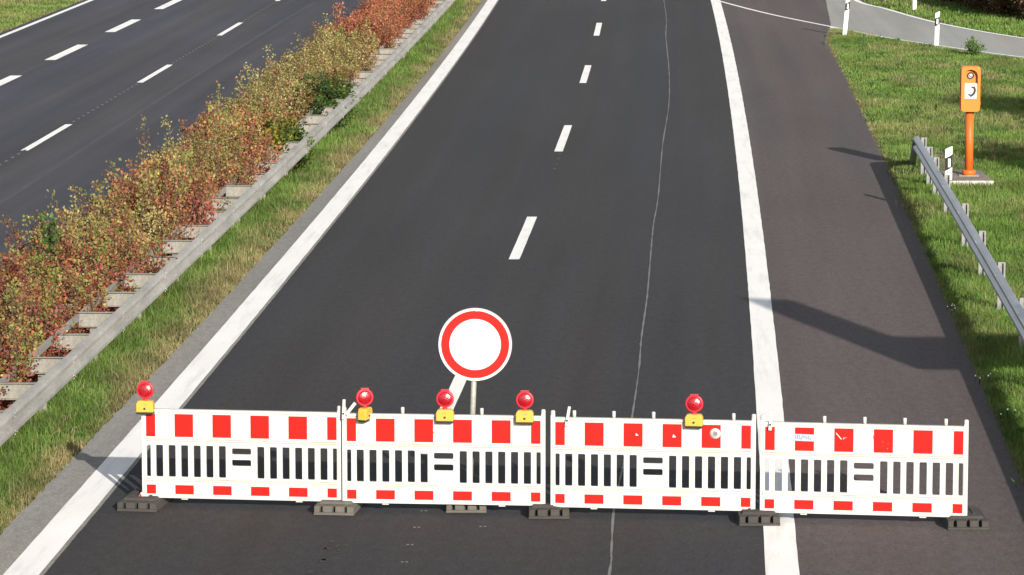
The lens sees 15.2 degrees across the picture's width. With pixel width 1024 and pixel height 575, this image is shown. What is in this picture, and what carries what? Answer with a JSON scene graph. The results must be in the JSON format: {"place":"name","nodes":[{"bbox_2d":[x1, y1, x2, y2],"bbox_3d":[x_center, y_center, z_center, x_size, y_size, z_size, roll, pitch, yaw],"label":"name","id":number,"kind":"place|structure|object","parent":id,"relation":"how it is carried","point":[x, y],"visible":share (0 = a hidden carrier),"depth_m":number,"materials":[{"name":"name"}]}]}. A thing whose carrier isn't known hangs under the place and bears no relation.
{"place":"outdoors","nodes":[
{"label":"outdoors","id":0,"kind":"place"},
{"bbox_2d":[1,0,1023,527],"bbox_3d":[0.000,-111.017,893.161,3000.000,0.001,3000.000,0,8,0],"label":"ground","id":1,"kind":"structure","parent":0,"point":[881,96],"depth_m":96.76,"materials":[{"name":"plant"}]},
{"bbox_2d":[0,0,81,32],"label":"verge grass","id":2,"kind":"structure","parent":1,"relation":"on","point":[26,13],"depth_m":128.05,"materials":[{"name":"green plant"}]},
{"bbox_2d":[0,0,372,281],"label":"carriageway","id":3,"kind":"structure","parent":1,"relation":"on","point":[37,103],"depth_m":99.25,"materials":[{"name":"black asphalt"}]},
{"bbox_2d":[0,0,92,37],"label":"edge line","id":4,"kind":"object","parent":3,"relation":"on","point":[30,24],"visible":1,"depth_m":123.27,"materials":[{"name":"paint"}]},
{"bbox_2d":[22,124,71,149],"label":"lane marking","id":5,"kind":"object","parent":3,"relation":"on","point":[41,140],"visible":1,"depth_m":83.00,"materials":[{"name":"paint"}]},
{"bbox_2d":[45,45,85,59],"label":"lane marking","id":6,"kind":"object","parent":3,"relation":"on","point":[65,52],"visible":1,"depth_m":108.54,"materials":[{"name":"paint"}]},
{"bbox_2d":[0,0,454,445],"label":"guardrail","id":7,"kind":"object","parent":1,"relation":"on","point":[57,374],"visible":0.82,"depth_m":55.63,"materials":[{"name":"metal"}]},
{"bbox_2d":[0,0,481,534],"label":"median grass","id":8,"kind":"structure","parent":1,"relation":"on","point":[28,476],"depth_m":56.26,"materials":[{"name":"green plant"}]},
{"bbox_2d":[0,0,486,574],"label":"verge strip","id":9,"kind":"object","parent":1,"relation":"on","point":[22,532],"visible":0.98,"depth_m":50.35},
{"bbox_2d":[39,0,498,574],"bbox_3d":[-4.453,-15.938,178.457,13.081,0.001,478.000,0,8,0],"label":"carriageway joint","id":10,"kind":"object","parent":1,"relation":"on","point":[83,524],"visible":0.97,"depth_m":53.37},
{"bbox_2d":[44,0,765,574],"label":"carriageway","id":11,"kind":"structure","parent":1,"relation":"on","point":[402,262],"depth_m":56.36,"materials":[{"name":"black asphalt"}]},
{"bbox_2d":[117,488,172,511],"bbox_3d":[-3.930,2.264,41.158,0.430,0.132,0.800,1,8,8],"label":"base foot","id":12,"kind":"object","parent":11,"relation":"on","point":[133,501],"visible":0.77,"depth_m":40.85},
{"bbox_2d":[3,0,496,574],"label":"edge line","id":13,"kind":"object","parent":11,"relation":"on","point":[55,534],"visible":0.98,"depth_m":52.49,"materials":[{"name":"paint"}]},
{"bbox_2d":[314,500,363,515],"bbox_3d":[-1.835,2.290,40.960,0.430,0.132,0.800,1,8,7],"label":"base foot","id":14,"kind":"object","parent":11,"relation":"on","point":[336,507],"visible":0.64,"depth_m":40.60},
{"bbox_2d":[141,406,341,501],"bbox_3d":[-2.878,1.782,40.885,2.160,1.100,0.068,1,8,7],"label":"barrier panel","id":15,"kind":"object","parent":14,"relation":"on","point":[230,430],"visible":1,"depth_m":40.86,"materials":[{"name":"white plastic"}]},
{"bbox_2d":[136,381,154,414],"bbox_3d":[-3.901,1.169,40.876,0.188,0.353,0.124,1,8,7],"label":"warning lamp","id":16,"kind":"object","parent":15,"relation":"attached to","point":[145,392],"visible":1,"depth_m":40.84,"materials":[{"name":"red"}]},
{"bbox_2d":[421,375,465,453],"bbox_3d":[-0.818,1.518,47.238,0.179,0.001,6.071,0,8,3],"label":"lane marking","id":17,"kind":"object","parent":11,"relation":"on","point":[456,386],"visible":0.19,"depth_m":48.97,"materials":[{"name":"paint"}]},
{"bbox_2d":[446,504,486,512],"bbox_3d":[-0.485,2.272,41.099,0.430,0.132,0.800,0,8,0],"label":"base foot","id":18,"kind":"object","parent":11,"relation":"on","point":[455,508],"visible":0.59,"depth_m":40.71},
{"bbox_2d":[438,308,511,463],"bbox_3d":[-0.416,1.227,40.946,0.784,2.047,0.087,2,8,0],"label":"road sign","id":19,"kind":"object","parent":18,"relation":"on","point":[474,345],"visible":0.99,"depth_m":40.83,"materials":[{"name":"white metal"}]},
{"bbox_2d":[509,217,536,258],"bbox_3d":[0.196,-0.856,65.081,0.178,0.001,6.068,0,8,3],"label":"lane marking","id":20,"kind":"object","parent":11,"relation":"on","point":[520,244],"visible":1,"depth_m":64.86,"materials":[{"name":"paint"}]},
{"bbox_2d":[528,496,569,518],"bbox_3d":[0.390,2.316,40.762,0.430,0.132,0.800,0,8,0],"label":"base foot","id":21,"kind":"object","parent":11,"relation":"on","point":[546,510],"visible":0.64,"depth_m":40.38},
{"bbox_2d":[342,399,545,506],"bbox_3d":[-0.724,1.778,40.600,2.160,1.185,0.101,1,8,5],"label":"barrier panel","id":22,"kind":"object","parent":21,"relation":"on","point":[481,433],"visible":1,"depth_m":40.60,"materials":[{"name":"white plastic"}]},
{"bbox_2d":[356,388,372,422],"bbox_3d":[-1.556,1.237,40.589,0.144,0.353,0.197,5,9,35],"label":"warning lamp","id":23,"kind":"object","parent":22,"relation":"attached to","point":[364,398],"visible":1,"depth_m":40.54,"materials":[{"name":"red"}]},
{"bbox_2d":[436,389,453,422],"bbox_3d":[-0.705,1.250,40.494,0.188,0.353,0.124,1,8,5],"label":"warning lamp","id":24,"kind":"object","parent":22,"relation":"attached to","point":[444,400],"visible":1,"depth_m":40.46,"materials":[{"name":"red"}]},
{"bbox_2d":[516,390,533,424],"bbox_3d":[0.135,1.259,40.425,0.188,0.353,0.124,1,8,5],"label":"warning lamp","id":25,"kind":"object","parent":22,"relation":"attached to","point":[524,401],"visible":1,"depth_m":40.39,"materials":[{"name":"red"}]},
{"bbox_2d":[555,125,571,150],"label":"lane marking","id":26,"kind":"object","parent":11,"relation":"on","point":[562,140],"visible":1,"depth_m":82.77,"materials":[{"name":"paint"}]},
{"bbox_2d":[608,3,669,574],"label":"asphalt seam","id":27,"kind":"object","parent":11,"relation":"on","point":[613,514],"visible":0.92,"depth_m":54.15,"materials":[{"name":"grey asphalt"}]},
{"bbox_2d":[711,0,799,574],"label":"edge line","id":28,"kind":"object","parent":11,"relation":"on","point":[780,551],"visible":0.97,"depth_m":56.12,"materials":[{"name":"paint"}]},
{"bbox_2d":[735,502,779,525],"bbox_3d":[2.580,2.366,40.385,0.430,0.132,0.800,0,8,0],"label":"base foot","id":29,"kind":"object","parent":11,"relation":"on","point":[756,516],"visible":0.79,"depth_m":40.05},
{"bbox_2d":[550,406,755,511],"bbox_3d":[1.478,1.829,40.338,2.160,1.152,0.093,1,8,6],"label":"barrier panel","id":30,"kind":"object","parent":29,"relation":"on","point":[639,438],"visible":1,"depth_m":40.34,"materials":[{"name":"white plastic"}]},
{"bbox_2d":[685,394,702,428],"bbox_3d":[1.906,1.292,40.180,0.188,0.353,0.124,1,8,9],"label":"warning lamp","id":31,"kind":"object","parent":30,"relation":"attached to","point":[694,405],"visible":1,"depth_m":40.14,"materials":[{"name":"red"}]},
{"bbox_2d":[720,0,1023,574],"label":"hard shoulder","id":32,"kind":"object","parent":1,"relation":"on","point":[864,325],"visible":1,"depth_m":55.84},
{"bbox_2d":[939,506,988,529],"bbox_3d":[4.720,2.396,40.167,0.430,0.132,0.800,0,8,-1],"label":"base foot","id":33,"kind":"object","parent":32,"relation":"on","point":[975,518],"visible":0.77,"depth_m":39.83},
{"bbox_2d":[760,410,968,517],"bbox_3d":[3.663,1.868,40.016,2.160,1.159,0.093,1,8,8],"label":"barrier panel","id":34,"kind":"object","parent":33,"relation":"on","point":[851,444],"visible":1,"depth_m":40.01,"materials":[{"name":"white plastic"}]},
{"bbox_2d":[820,28,1023,486],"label":"verge grass","id":35,"kind":"structure","parent":1,"relation":"on","point":[991,357],"depth_m":74.54,"materials":[{"name":"green plant"}]},
{"bbox_2d":[863,0,1023,37],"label":"grass","id":36,"kind":"structure","parent":1,"relation":"on","point":[999,28],"depth_m":124.84,"materials":[{"name":"green plant"}]},
{"bbox_2d":[933,150,964,169],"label":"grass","id":37,"kind":"structure","parent":1,"relation":"on","point":[954,158],"depth_m":78.19,"materials":[{"name":"green plant"}]},
{"bbox_2d":[909,136,1023,349],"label":"guardrail","id":38,"kind":"object","parent":1,"relation":"on","point":[994,272],"visible":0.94,"depth_m":59.98,"materials":[{"name":"metal"}]},
{"bbox_2d":[945,146,951,179],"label":"delineator","id":39,"kind":"object","parent":38,"relation":"attached to","point":[948,160],"visible":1,"depth_m":68.12,"materials":[{"name":"white plastic"}]},
{"bbox_2d":[940,170,993,184],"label":"concrete slab","id":40,"kind":"structure","parent":1,"relation":"on","point":[982,176],"depth_m":73.90,"materials":[{"name":"grey concrete"}]},
{"bbox_2d":[959,66,980,175],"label":"emergency phone","id":41,"kind":"object","parent":40,"relation":"on","point":[970,79],"visible":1,"depth_m":74.14,"materials":[{"name":"orange metal"}]},
{"bbox_2d":[963,36,986,55],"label":"roadside weed","id":42,"kind":"object","parent":1,"relation":"on","point":[974,49],"visible":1,"depth_m":107.66,"materials":[{"name":"green plant"}]},
{"bbox_2d":[983,0,1017,15],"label":"hedge bush","id":43,"kind":"object","parent":1,"relation":"on","point":[1000,7],"visible":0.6,"depth_m":125.26,"materials":[{"name":"green plant"}]},
{"bbox_2d":[826,0,1023,57],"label":"ramp road","id":44,"kind":"structure","parent":0,"point":[868,19],"depth_m":118.52,"materials":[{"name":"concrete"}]},
{"bbox_2d":[716,0,1020,56],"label":"ramp line","id":45,"kind":"object","parent":44,"relation":"on","point":[837,27],"visible":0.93,"depth_m":121.74,"materials":[{"name":"paint"}]},
{"bbox_2d":[854,0,1022,37],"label":"ramp line","id":46,"kind":"object","parent":44,"relation":"on","point":[858,1],"visible":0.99,"depth_m":123.24,"materials":[{"name":"paint"}]},
{"label":"hedge bed","id":47,"kind":"structure","parent":0,"visible":0},
{"bbox_2d":[0,326,32,425],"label":"shrub","id":48,"kind":"object","parent":47,"relation":"on","point":[17,379],"visible":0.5,"depth_m":45.60,"materials":[{"name":"red plant"}]},
{"bbox_2d":[0,316,41,381],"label":"shrub","id":49,"kind":"object","parent":47,"relation":"on","point":[34,376],"visible":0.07,"depth_m":47.63,"materials":[{"name":"red plant"}]},
{"bbox_2d":[0,306,43,403],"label":"shrub","id":50,"kind":"object","parent":47,"relation":"on","point":[27,346],"visible":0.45,"depth_m":46.26,"materials":[{"name":"brown plant"}]},
{"bbox_2d":[0,261,55,313],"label":"shrub","id":51,"kind":"object","parent":47,"relation":"on","point":[14,279],"visible":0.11,"depth_m":51.70,"materials":[{"name":"brown plant"}]},
{"bbox_2d":[0,226,60,292],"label":"shrub","id":52,"kind":"object","parent":47,"relation":"on","point":[32,256],"visible":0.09,"depth_m":55.38,"materials":[{"name":"orange plant"}]},
{"bbox_2d":[0,286,69,379],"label":"shrub","id":53,"kind":"object","parent":47,"relation":"on","point":[55,339],"visible":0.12,"depth_m":48.42,"materials":[{"name":"red plant"}]},
{"bbox_2d":[0,286,72,355],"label":"shrub","id":54,"kind":"object","parent":47,"relation":"on","point":[39,313],"visible":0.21,"depth_m":49.18,"materials":[{"name":"brown plant"}]},
{"bbox_2d":[0,253,76,310],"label":"shrub","id":55,"kind":"object","parent":47,"relation":"on","point":[9,272],"visible":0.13,"depth_m":53.34,"materials":[{"name":"brown plant"}]},
{"bbox_2d":[0,264,88,356],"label":"shrub","id":56,"kind":"object","parent":47,"relation":"on","point":[5,304],"visible":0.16,"depth_m":50.16,"materials":[{"name":"red plant"}]},
{"bbox_2d":[0,189,93,265],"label":"shrub","id":57,"kind":"object","parent":47,"relation":"on","point":[72,229],"visible":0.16,"depth_m":56.97,"materials":[{"name":"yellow plant"}]},
{"bbox_2d":[31,210,66,263],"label":"tall weed","id":58,"kind":"object","parent":47,"relation":"on","point":[52,234],"visible":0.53,"depth_m":56.38,"materials":[{"name":"green plant"}]},
{"bbox_2d":[1,268,106,356],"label":"shrub","id":59,"kind":"object","parent":47,"relation":"on","point":[73,310],"visible":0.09,"depth_m":51.25,"materials":[{"name":"brown plant"}]},
{"bbox_2d":[28,256,117,353],"bbox_3d":[-6.075,0.204,52.208,1.357,1.398,1.527,-2,8,-14],"label":"shrub","id":60,"kind":"object","parent":47,"relation":"on","point":[83,287],"visible":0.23,"depth_m":52.10,"materials":[{"name":"brown plant"}]},
{"bbox_2d":[25,233,133,323],"bbox_3d":[-5.992,-0.063,53.944,1.622,1.475,1.746,5,9,35],"label":"shrub","id":61,"kind":"object","parent":47,"relation":"on","point":[96,268],"visible":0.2,"depth_m":53.74,"materials":[{"name":"brown plant"}]},
{"bbox_2d":[32,272,138,311],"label":"shrub","id":62,"kind":"object","parent":47,"relation":"on","point":[113,308],"visible":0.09,"depth_m":53.12,"materials":[{"name":"red plant"}]},
{"bbox_2d":[60,195,117,245],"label":"shrub","id":63,"kind":"object","parent":47,"relation":"on","point":[80,217],"visible":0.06,"depth_m":58.91,"materials":[{"name":"orange plant"}]},
{"bbox_2d":[47,214,145,291],"bbox_3d":[-5.929,-0.251,54.867,1.507,1.611,1.399,-2,8,-18],"label":"shrub","id":64,"kind":"object","parent":47,"relation":"on","point":[67,245],"visible":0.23,"depth_m":54.76,"materials":[{"name":"red plant"}]},
{"bbox_2d":[66,178,149,242],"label":"shrub","id":65,"kind":"object","parent":47,"relation":"on","point":[122,192],"visible":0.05,"depth_m":60.60,"materials":[{"name":"brown plant"}]},
{"bbox_2d":[54,208,165,264],"bbox_3d":[-5.858,-0.541,57.816,1.685,1.403,1.680,-6,10,-40],"label":"shrub","id":66,"kind":"object","parent":47,"relation":"on","point":[131,216],"visible":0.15,"depth_m":57.67,"materials":[{"name":"brown plant"}]},
{"bbox_2d":[55,208,177,299],"bbox_3d":[-5.759,-0.348,55.778,1.829,1.567,1.513,-1,8,-8],"label":"shrub","id":67,"kind":"object","parent":47,"relation":"on","point":[149,267],"visible":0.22,"depth_m":55.80,"materials":[{"name":"brown plant"}]},
{"bbox_2d":[84,214,154,272],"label":"shrub","id":68,"kind":"object","parent":47,"relation":"on","point":[132,243],"visible":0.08,"depth_m":56.92,"materials":[{"name":"red plant"}]},
{"bbox_2d":[77,180,195,254],"bbox_3d":[-5.927,-0.959,60.419,1.908,1.548,1.446,-1,8,-4],"label":"shrub","id":69,"kind":"object","parent":47,"relation":"on","point":[170,212],"visible":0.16,"depth_m":60.30,"materials":[{"name":"brown plant"}]},
{"bbox_2d":[79,176,199,272],"bbox_3d":[-5.813,-0.890,59.596,1.936,1.648,1.549,-1,8,-9],"label":"shrub","id":70,"kind":"object","parent":47,"relation":"on","point":[163,231],"visible":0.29,"depth_m":59.39,"materials":[{"name":"brown plant"}]},
{"bbox_2d":[104,155,190,203],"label":"shrub","id":71,"kind":"object","parent":47,"relation":"on","point":[135,177],"visible":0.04,"depth_m":64.55,"materials":[{"name":"brown plant"}]},
{"bbox_2d":[101,146,218,239],"bbox_3d":[-5.688,-1.270,61.368,1.732,1.935,1.737,-7,10,-43],"label":"shrub","id":72,"kind":"object","parent":47,"relation":"on","point":[196,201],"visible":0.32,"depth_m":61.17,"materials":[{"name":"brown plant"}]},
{"bbox_2d":[125,114,194,194],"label":"shrub","id":73,"kind":"object","parent":47,"relation":"on","point":[168,159],"visible":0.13,"depth_m":66.29,"materials":[{"name":"yellow plant"}]},
{"bbox_2d":[127,137,209,180],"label":"shrub","id":74,"kind":"object","parent":47,"relation":"on","point":[164,151],"visible":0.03,"depth_m":68.40,"materials":[{"name":"orange plant"}]},
{"bbox_2d":[152,148,232,224],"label":"shrub","id":75,"kind":"object","parent":47,"relation":"on","point":[198,174],"visible":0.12,"depth_m":63.78,"materials":[{"name":"orange plant"}]},
{"bbox_2d":[166,152,225,210],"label":"shrub","id":76,"kind":"object","parent":47,"relation":"on","point":[215,173],"visible":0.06,"depth_m":65.16,"materials":[{"name":"red plant"}]},
{"bbox_2d":[164,139,256,210],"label":"shrub","id":77,"kind":"object","parent":47,"relation":"on","point":[223,177],"visible":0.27,"depth_m":66.95,"materials":[{"name":"brown plant"}]},
{"bbox_2d":[157,114,263,210],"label":"shrub","id":78,"kind":"object","parent":47,"relation":"on","point":[222,155],"visible":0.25,"depth_m":67.94,"materials":[{"name":"orange plant"}]},
{"bbox_2d":[177,132,261,181],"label":"shrub","id":79,"kind":"object","parent":47,"relation":"on","point":[233,147],"visible":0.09,"depth_m":68.82,"materials":[{"name":"red plant"}]},
{"bbox_2d":[178,101,270,152],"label":"shrub","id":80,"kind":"object","parent":47,"relation":"on","point":[211,118],"visible":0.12,"depth_m":73.69,"materials":[{"name":"orange plant"}]},
{"bbox_2d":[197,131,270,174],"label":"shrub","id":81,"kind":"object","parent":47,"relation":"on","point":[261,168],"visible":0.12,"depth_m":69.94,"materials":[{"name":"brown plant"}]},
{"bbox_2d":[189,80,282,164],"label":"shrub","id":82,"kind":"object","parent":47,"relation":"on","point":[242,127],"visible":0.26,"depth_m":70.63,"materials":[{"name":"orange plant"}]},
{"bbox_2d":[198,70,276,133],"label":"shrub","id":83,"kind":"object","parent":47,"relation":"on","point":[244,111],"visible":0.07,"depth_m":74.82,"materials":[{"name":"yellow plant"}]},
{"bbox_2d":[199,113,282,161],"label":"shrub","id":84,"kind":"object","parent":47,"relation":"on","point":[222,131],"visible":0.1,"depth_m":71.74,"materials":[{"name":"brown plant"}]},
{"bbox_2d":[194,72,291,131],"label":"shrub","id":85,"kind":"object","parent":47,"relation":"on","point":[270,109],"visible":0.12,"depth_m":75.94,"materials":[{"name":"orange plant"}]},
{"bbox_2d":[234,68,297,119],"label":"shrub","id":86,"kind":"object","parent":47,"relation":"on","point":[282,109],"visible":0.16,"depth_m":78.27,"materials":[{"name":"yellow plant"}]},
{"bbox_2d":[234,78,311,121],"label":"shrub","id":87,"kind":"object","parent":47,"relation":"on","point":[300,116],"visible":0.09,"depth_m":79.47,"materials":[{"name":"plant"}]},
{"bbox_2d":[242,51,313,104],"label":"shrub","id":88,"kind":"object","parent":47,"relation":"on","point":[288,72],"visible":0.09,"depth_m":83.70,"materials":[{"name":"yellow plant"}]},
{"bbox_2d":[244,64,315,109],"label":"shrub","id":89,"kind":"object","parent":47,"relation":"on","point":[271,77],"visible":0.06,"depth_m":82.50,"materials":[{"name":"yellow plant"}]},
{"bbox_2d":[256,112,317,174],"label":"green bush","id":90,"kind":"object","parent":47,"relation":"on","point":[285,131],"visible":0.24,"depth_m":74.94,"materials":[{"name":"green plant"}]},
{"bbox_2d":[263,45,332,82],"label":"shrub","id":91,"kind":"object","parent":47,"relation":"on","point":[300,66],"visible":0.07,"depth_m":87.16,"materials":[{"name":"yellow plant"}]},
{"bbox_2d":[271,28,332,70],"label":"shrub","id":92,"kind":"object","parent":47,"relation":"on","point":[315,50],"visible":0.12,"depth_m":93.68,"materials":[{"name":"yellow plant"}]},
{"bbox_2d":[293,41,348,83],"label":"shrub","id":93,"kind":"object","parent":47,"relation":"on","point":[330,70],"visible":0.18,"depth_m":89.20,"materials":[{"name":"yellow plant"}]},
{"bbox_2d":[285,71,362,138],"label":"green bush","id":94,"kind":"object","parent":47,"relation":"on","point":[327,91],"visible":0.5,"depth_m":84.06,"materials":[{"name":"green plant"}]},
{"bbox_2d":[312,13,350,42],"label":"shrub","id":95,"kind":"object","parent":47,"relation":"on","point":[331,30],"visible":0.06,"depth_m":100.92,"materials":[{"name":"yellow plant"}]},
{"bbox_2d":[310,55,365,103],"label":"shrub","id":96,"kind":"object","parent":47,"relation":"on","point":[348,73],"visible":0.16,"depth_m":90.10,"materials":[{"name":"yellow plant"}]},
{"bbox_2d":[309,1,367,38],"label":"shrub","id":97,"kind":"object","parent":47,"relation":"on","point":[338,19],"visible":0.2,"depth_m":102.90,"materials":[{"name":"red plant"}]},
{"bbox_2d":[312,36,380,70],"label":"shrub","id":98,"kind":"object","parent":47,"relation":"on","point":[350,52],"visible":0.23,"depth_m":93.98,"materials":[{"name":"yellow plant"}]},
{"bbox_2d":[311,51,382,93],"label":"shrub","id":99,"kind":"object","parent":47,"relation":"on","point":[368,65],"visible":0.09,"depth_m":93.25,"materials":[{"name":"yellow plant"}]},
{"bbox_2d":[329,25,380,58],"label":"shrub","id":100,"kind":"object","parent":47,"relation":"on","point":[357,41],"visible":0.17,"depth_m":97.57,"materials":[{"name":"yellow plant"}]},
{"bbox_2d":[330,16,394,49],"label":"shrub","id":101,"kind":"object","parent":47,"relation":"on","point":[374,35],"visible":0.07,"depth_m":100.67,"materials":[{"name":"brown plant"}]},
{"bbox_2d":[347,3,398,48],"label":"shrub","id":102,"kind":"object","parent":47,"relation":"on","point":[374,23],"visible":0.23,"depth_m":102.42,"materials":[{"name":"red plant"}]},
{"bbox_2d":[345,16,404,47],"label":"shrub","id":103,"kind":"object","parent":47,"relation":"on","point":[384,39],"visible":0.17,"depth_m":101.50,"materials":[{"name":"red plant"}]},
{"bbox_2d":[350,1,403,31],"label":"shrub","id":104,"kind":"object","parent":47,"relation":"on","point":[397,12],"visible":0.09,"depth_m":106.48,"materials":[{"name":"red plant"}]},
{"bbox_2d":[359,0,417,21],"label":"shrub","id":105,"kind":"object","parent":47,"relation":"on","point":[399,2],"visible":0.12,"depth_m":110.85,"materials":[{"name":"red plant"}]},
{"bbox_2d":[363,0,423,25],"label":"shrub","id":106,"kind":"object","parent":47,"relation":"on","point":[410,13],"visible":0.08,"depth_m":109.91,"materials":[{"name":"red plant"}]},
{"bbox_2d":[370,0,430,18],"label":"shrub","id":107,"kind":"object","parent":47,"relation":"on","point":[421,8],"visible":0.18,"depth_m":112.73,"materials":[{"name":"red plant"}]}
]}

